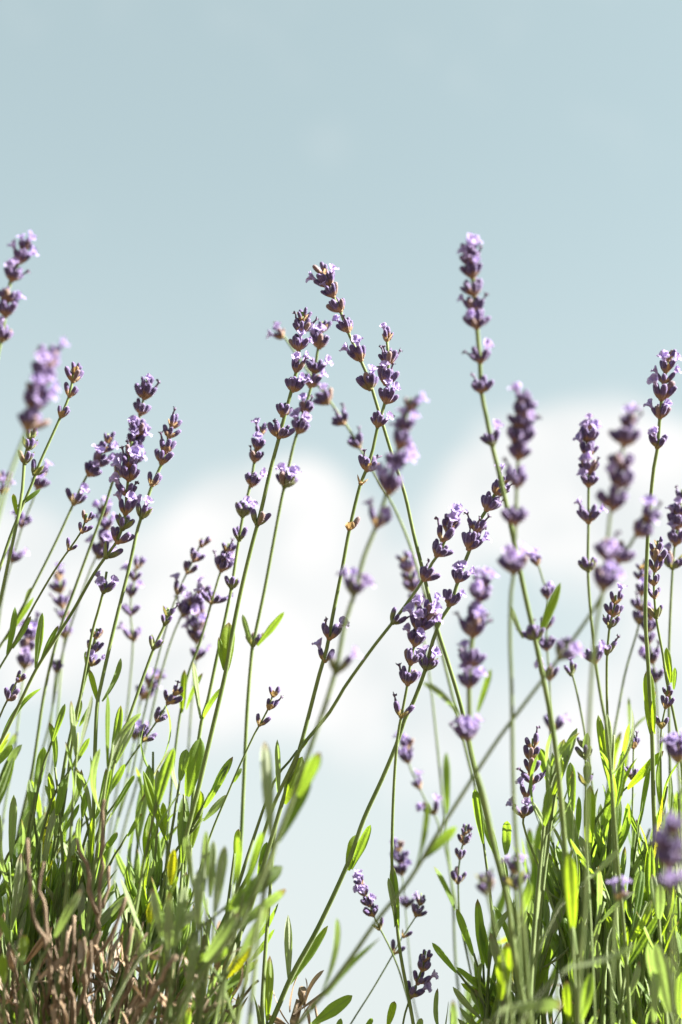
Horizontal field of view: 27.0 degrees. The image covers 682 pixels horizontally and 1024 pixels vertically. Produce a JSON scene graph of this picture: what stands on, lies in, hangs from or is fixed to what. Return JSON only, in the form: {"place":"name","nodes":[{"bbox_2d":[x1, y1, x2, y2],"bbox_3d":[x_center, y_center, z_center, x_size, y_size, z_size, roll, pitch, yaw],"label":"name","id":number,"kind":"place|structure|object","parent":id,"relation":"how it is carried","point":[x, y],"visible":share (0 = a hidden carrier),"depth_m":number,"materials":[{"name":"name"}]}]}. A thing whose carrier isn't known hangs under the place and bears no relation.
{"place":"outdoors","nodes":[
{"label":"outdoors","id":0,"kind":"place"},
{"bbox_2d":[0,0,681,1023],"label":"sky","id":1,"kind":"structure","parent":0,"point":[180,171],"materials":[{"name":"blue"}]},
{"label":"ground","id":2,"kind":"structure","parent":0,"visible":0},
{"bbox_2d":[0,470,15,500],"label":"lavender stalk","id":3,"kind":"object","parent":2,"relation":"on","point":[3,477],"visible":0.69,"depth_m":0.69,"materials":[{"name":"plant"}]},
{"bbox_2d":[0,670,25,716],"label":"lavender stalk","id":4,"kind":"object","parent":2,"relation":"on","point":[11,693],"visible":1,"depth_m":0.59,"materials":[{"name":"plant"}]},
{"bbox_2d":[0,430,37,606],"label":"lavender stalk","id":5,"kind":"object","parent":2,"relation":"on","point":[29,444],"visible":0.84,"depth_m":0.59,"materials":[{"name":"plant"}]},
{"bbox_2d":[0,230,38,351],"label":"lavender stalk","id":6,"kind":"object","parent":2,"relation":"on","point":[13,272],"visible":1,"depth_m":0.54,"materials":[{"name":"plant"}]},
{"bbox_2d":[2,610,40,832],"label":"lavender stalk","id":7,"kind":"object","parent":2,"relation":"on","point":[25,660],"visible":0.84,"depth_m":0.68,"materials":[{"name":"plant"}]},
{"bbox_2d":[0,459,53,617],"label":"lavender stalk","id":8,"kind":"object","parent":2,"relation":"on","point":[38,484],"visible":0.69,"depth_m":0.68,"materials":[{"name":"plant"}]},
{"bbox_2d":[0,336,69,515],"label":"lavender stalk","id":9,"kind":"object","parent":2,"relation":"on","point":[38,395],"visible":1,"depth_m":0.49,"materials":[{"name":"plant"}]},
{"bbox_2d":[0,362,83,570],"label":"lavender stalk","id":10,"kind":"object","parent":2,"relation":"on","point":[75,373],"visible":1,"depth_m":0.61,"materials":[{"name":"plant"}]},
{"bbox_2d":[0,510,95,668],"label":"lavender stalk","id":11,"kind":"object","parent":2,"relation":"on","point":[83,529],"visible":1,"depth_m":0.61,"materials":[{"name":"plant"}]},
{"bbox_2d":[41,659,62,809],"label":"lavender stalk","id":12,"kind":"object","parent":2,"relation":"on","point":[57,666],"visible":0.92,"depth_m":0.68,"materials":[{"name":"plant"}]},
{"bbox_2d":[0,431,118,647],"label":"lavender stalk","id":13,"kind":"object","parent":2,"relation":"on","point":[92,468],"visible":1,"depth_m":0.64,"materials":[{"name":"plant"}]},
{"bbox_2d":[46,562,72,810],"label":"lavender stalk","id":14,"kind":"object","parent":2,"relation":"on","point":[61,601],"visible":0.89,"depth_m":0.69,"materials":[{"name":"plant"}]},
{"bbox_2d":[35,628,104,1012],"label":"lavender stalk","id":15,"kind":"object","parent":2,"relation":"on","point":[93,660],"visible":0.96,"depth_m":0.61,"materials":[{"name":"plant"}]},
{"bbox_2d":[58,571,118,835],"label":"lavender stalk","id":16,"kind":"object","parent":2,"relation":"on","point":[103,585],"visible":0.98,"depth_m":0.60,"materials":[{"name":"plant"}]},
{"bbox_2d":[0,695,285,1023],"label":"lavender bush","id":17,"kind":"object","parent":2,"relation":"on","point":[53,941],"visible":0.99,"depth_m":0.58,"materials":[{"name":"green plant"}]},
{"bbox_2d":[26,495,116,806],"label":"lavender stalk","id":18,"kind":"object","parent":17,"relation":"attached to","point":[104,534],"visible":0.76,"depth_m":0.67,"materials":[{"name":"plant"}]},
{"bbox_2d":[0,437,143,745],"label":"lavender stalk","id":19,"kind":"object","parent":17,"relation":"attached to","point":[128,470],"visible":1,"depth_m":0.59,"materials":[{"name":"plant"}]},
{"bbox_2d":[6,373,160,907],"bbox_3d":[-0.118,0.235,0.566,0.027,0.591,0.150,9,-26,-19],"label":"lavender stalk","id":20,"kind":"object","parent":17,"relation":"attached to","point":[139,428],"visible":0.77,"depth_m":0.63,"materials":[{"name":"plant"}]},
{"bbox_2d":[33,680,183,898],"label":"lavender stalk","id":21,"kind":"object","parent":17,"relation":"attached to","point":[171,699],"visible":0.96,"depth_m":0.62,"materials":[{"name":"plant"}]},
{"bbox_2d":[102,555,145,1018],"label":"lavender stalk","id":22,"kind":"object","parent":17,"relation":"attached to","point":[132,635],"visible":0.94,"depth_m":0.68,"materials":[{"name":"plant"}]},
{"bbox_2d":[80,602,178,1023],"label":"lavender stalk","id":23,"kind":"object","parent":17,"relation":"attached to","point":[166,619],"visible":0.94,"depth_m":0.61,"materials":[{"name":"plant"}]},
{"bbox_2d":[77,406,182,1023],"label":"lavender stalk","id":24,"kind":"object","parent":17,"relation":"attached to","point":[164,455],"visible":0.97,"depth_m":0.61,"materials":[{"name":"plant"}]},
{"bbox_2d":[102,668,166,896],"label":"lavender stalk","id":25,"kind":"object","parent":17,"relation":"attached to","point":[143,693],"visible":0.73,"depth_m":0.69,"materials":[{"name":"plant"}]},
{"bbox_2d":[100,575,211,1002],"bbox_3d":[-0.100,0.286,0.598,0.031,0.523,0.119,12,-27,-25],"label":"lavender stalk","id":26,"kind":"object","parent":17,"relation":"attached to","point":[189,604],"visible":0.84,"depth_m":0.67,"materials":[{"name":"plant"}]},
{"bbox_2d":[103,536,211,892],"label":"lavender stalk","id":27,"kind":"object","parent":17,"relation":"attached to","point":[195,556],"visible":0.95,"depth_m":0.65,"materials":[{"name":"plant"}]},
{"bbox_2d":[154,603,212,1023],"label":"lavender stalk","id":28,"kind":"object","parent":17,"relation":"attached to","point":[195,624],"visible":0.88,"depth_m":0.68,"materials":[{"name":"plant"}]},
{"bbox_2d":[155,538,235,976],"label":"lavender stalk","id":29,"kind":"object","parent":17,"relation":"attached to","point":[224,560],"visible":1,"depth_m":0.64,"materials":[{"name":"plant"}]},
{"bbox_2d":[162,417,267,1014],"bbox_3d":[-0.063,0.242,0.558,0.016,0.572,0.126,12,-27,-25],"label":"lavender stalk","id":30,"kind":"object","parent":2,"relation":"on","point":[243,509],"visible":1,"depth_m":0.62,"materials":[{"name":"plant"}]},
{"bbox_2d":[131,307,318,1019],"bbox_3d":[-0.052,0.219,0.546,0.021,0.605,0.165,11,-26,-23],"label":"lavender stalk","id":31,"kind":"object","parent":2,"relation":"on","point":[302,324],"visible":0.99,"depth_m":0.60,"materials":[{"name":"plant"}]},
{"bbox_2d":[186,686,283,912],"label":"lavender stalk","id":32,"kind":"object","parent":2,"relation":"on","point":[270,704],"visible":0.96,"depth_m":0.60,"materials":[{"name":"plant"}]},
{"bbox_2d":[230,320,333,1005],"bbox_3d":[-0.045,0.221,0.566,0.039,0.618,0.151,8,-25,-18],"label":"lavender stalk","id":33,"kind":"object","parent":2,"relation":"on","point":[285,478],"visible":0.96,"depth_m":0.63,"materials":[{"name":"plant"}]},
{"bbox_2d":[174,391,428,1023],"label":"lavender stalk","id":34,"kind":"object","parent":2,"relation":"on","point":[391,483],"visible":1,"depth_m":0.51,"materials":[{"name":"plant"}]},
{"bbox_2d":[221,322,402,978],"bbox_3d":[-0.015,0.220,0.540,0.016,0.597,0.155,13,-27,-28],"label":"lavender stalk","id":35,"kind":"object","parent":2,"relation":"on","point":[387,374],"visible":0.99,"depth_m":0.60,"materials":[{"name":"plant"}]},
{"bbox_2d":[203,738,447,1023],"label":"lavender bush","id":36,"kind":"object","parent":2,"relation":"on","point":[338,1005],"visible":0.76,"depth_m":0.59,"materials":[{"name":"green plant"}]},
{"bbox_2d":[204,502,467,978],"bbox_3d":[-0.008,0.255,0.528,0.158,0.523,0.016,-21,-31,38],"label":"lavender stalk","id":37,"kind":"object","parent":2,"relation":"on","point":[451,522],"visible":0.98,"depth_m":0.59,"materials":[{"name":"plant"}]},
{"bbox_2d":[352,869,407,1001],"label":"lavender stalk","id":38,"kind":"object","parent":2,"relation":"on","point":[360,887],"visible":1,"depth_m":0.62,"materials":[{"name":"plant"}]},
{"bbox_2d":[350,891,426,1023],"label":"lavender stalk","id":39,"kind":"object","parent":2,"relation":"on","point":[417,910],"visible":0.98,"depth_m":0.63,"materials":[{"name":"plant"}]},
{"bbox_2d":[268,463,515,1023],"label":"lavender stalk","id":40,"kind":"object","parent":2,"relation":"on","point":[357,843],"visible":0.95,"depth_m":0.60,"materials":[{"name":"plant"}]},
{"bbox_2d":[266,321,522,982],"bbox_3d":[0.046,0.220,0.589,0.061,0.637,0.182,-21,-31,38],"label":"lavender stalk","id":41,"kind":"object","parent":2,"relation":"on","point":[324,397],"visible":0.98,"depth_m":0.68,"materials":[{"name":"plant"}]},
{"bbox_2d":[390,837,419,1020],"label":"lavender stalk","id":42,"kind":"object","parent":2,"relation":"on","point":[402,860],"visible":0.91,"depth_m":0.68,"materials":[{"name":"plant"}]},
{"bbox_2d":[387,591,444,1023],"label":"lavender stalk","id":43,"kind":"object","parent":2,"relation":"on","point":[421,620],"visible":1,"depth_m":0.59,"materials":[{"name":"plant"}]},
{"bbox_2d":[402,949,438,1023],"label":"lavender stalk","id":44,"kind":"object","parent":2,"relation":"on","point":[424,964],"visible":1,"depth_m":0.59,"materials":[{"name":"plant"}]},
{"bbox_2d":[305,261,546,1023],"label":"lavender stalk","id":45,"kind":"object","parent":2,"relation":"on","point":[357,351],"visible":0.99,"depth_m":0.61,"materials":[{"name":"plant"}]},
{"bbox_2d":[395,550,464,1021],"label":"lavender stalk","id":46,"kind":"object","parent":2,"relation":"on","point":[410,582],"visible":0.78,"depth_m":0.70,"materials":[{"name":"plant"}]},
{"bbox_2d":[392,732,473,968],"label":"lavender stalk","id":47,"kind":"object","parent":2,"relation":"on","point":[405,753],"visible":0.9,"depth_m":0.69,"materials":[{"name":"plant"}]},
{"bbox_2d":[434,823,481,1023],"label":"lavender stalk","id":48,"kind":"object","parent":2,"relation":"on","point":[464,838],"visible":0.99,"depth_m":0.63,"materials":[{"name":"plant"}]},
{"bbox_2d":[423,566,528,1023],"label":"lavender stalk","id":49,"kind":"object","parent":2,"relation":"on","point":[473,624],"visible":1,"depth_m":0.52,"materials":[{"name":"plant"}]},
{"bbox_2d":[296,494,661,1023],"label":"lavender stalk","id":50,"kind":"object","parent":2,"relation":"on","point":[649,517],"visible":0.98,"depth_m":0.52,"materials":[{"name":"plant"}]},
{"bbox_2d":[475,867,513,1023],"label":"lavender stalk","id":51,"kind":"object","parent":2,"relation":"on","point":[485,886],"visible":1,"depth_m":0.51,"materials":[{"name":"plant"}]},
{"bbox_2d":[500,852,528,1023],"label":"lavender stalk","id":52,"kind":"object","parent":2,"relation":"on","point":[510,881],"visible":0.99,"depth_m":0.52,"materials":[{"name":"plant"}]},
{"bbox_2d":[496,382,541,1023],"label":"lavender stalk","id":53,"kind":"object","parent":2,"relation":"on","point":[520,434],"visible":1,"depth_m":0.51,"materials":[{"name":"plant"}]},
{"bbox_2d":[457,233,583,1023],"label":"lavender stalk","id":54,"kind":"object","parent":2,"relation":"on","point":[474,317],"visible":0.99,"depth_m":0.54,"materials":[{"name":"plant"}]},
{"bbox_2d":[506,725,568,958],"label":"lavender stalk","id":55,"kind":"object","parent":2,"relation":"on","point":[531,753],"visible":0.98,"depth_m":0.60,"materials":[{"name":"plant"}]},
{"bbox_2d":[524,548,570,1023],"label":"lavender stalk","id":56,"kind":"object","parent":2,"relation":"on","point":[546,591],"visible":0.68,"depth_m":0.68,"materials":[{"name":"plant"}]},
{"bbox_2d":[432,697,681,1023],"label":"lavender bush","id":57,"kind":"object","parent":2,"relation":"on","point":[646,917],"visible":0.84,"depth_m":0.59,"materials":[{"name":"green plant"}]},
{"bbox_2d":[564,657,596,816],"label":"lavender stalk","id":58,"kind":"object","parent":2,"relation":"on","point":[572,669],"visible":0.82,"depth_m":0.64,"materials":[{"name":"plant"}]},
{"bbox_2d":[575,733,595,1023],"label":"lavender stalk","id":59,"kind":"object","parent":2,"relation":"on","point":[580,752],"visible":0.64,"depth_m":0.58,"materials":[{"name":"plant"}]},
{"bbox_2d":[573,413,631,1023],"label":"lavender stalk","id":60,"kind":"object","parent":2,"relation":"on","point":[586,435],"visible":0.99,"depth_m":0.56,"materials":[{"name":"plant"}]},
{"bbox_2d":[577,402,642,1023],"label":"lavender stalk","id":61,"kind":"object","parent":2,"relation":"on","point":[607,549],"visible":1,"depth_m":0.49,"materials":[{"name":"plant"}]},
{"bbox_2d":[596,583,634,1016],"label":"lavender stalk","id":62,"kind":"object","parent":2,"relation":"on","point":[614,608],"visible":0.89,"depth_m":0.59,"materials":[{"name":"plant"}]},
{"bbox_2d":[607,875,631,1023],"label":"lavender stalk","id":63,"kind":"object","parent":2,"relation":"on","point":[620,894],"visible":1,"depth_m":0.52,"materials":[{"name":"plant"}]},
{"bbox_2d":[606,559,651,792],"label":"lavender stalk","id":64,"kind":"object","parent":2,"relation":"on","point":[637,604],"visible":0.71,"depth_m":0.67,"materials":[{"name":"plant"}]},
{"bbox_2d":[617,731,641,1001],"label":"lavender stalk","id":65,"kind":"object","parent":2,"relation":"on","point":[634,772],"visible":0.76,"depth_m":0.61,"materials":[{"name":"plant"}]},
{"bbox_2d":[636,602,663,1000],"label":"lavender stalk","id":66,"kind":"object","parent":2,"relation":"on","point":[654,656],"visible":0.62,"depth_m":0.67,"materials":[{"name":"plant"}]},
{"bbox_2d":[643,349,681,947],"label":"lavender stalk","id":67,"kind":"object","parent":2,"relation":"on","point":[665,392],"visible":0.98,"depth_m":0.59,"materials":[{"name":"plant"}]},
{"bbox_2d":[647,536,681,787],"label":"lavender stalk","id":68,"kind":"object","parent":2,"relation":"on","point":[657,556],"visible":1,"depth_m":0.60,"materials":[{"name":"plant"}]},
{"bbox_2d":[649,811,681,1023],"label":"lavender stalk","id":69,"kind":"object","parent":2,"relation":"on","point":[667,850],"visible":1,"depth_m":0.45,"materials":[{"name":"plant"}]},
{"bbox_2d":[656,685,674,898],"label":"lavender stalk","id":70,"kind":"object","parent":2,"relation":"on","point":[666,704],"visible":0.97,"depth_m":0.60,"materials":[{"name":"plant"}]},
{"bbox_2d":[659,729,681,869],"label":"lavender stalk","id":71,"kind":"object","parent":2,"relation":"on","point":[672,741],"visible":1,"depth_m":0.54,"materials":[{"name":"plant"}]},
{"bbox_2d":[664,485,681,810],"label":"lavender stalk","id":72,"kind":"object","parent":2,"relation":"on","point":[672,563],"visible":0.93,"depth_m":0.64,"materials":[{"name":"plant"}]}
]}

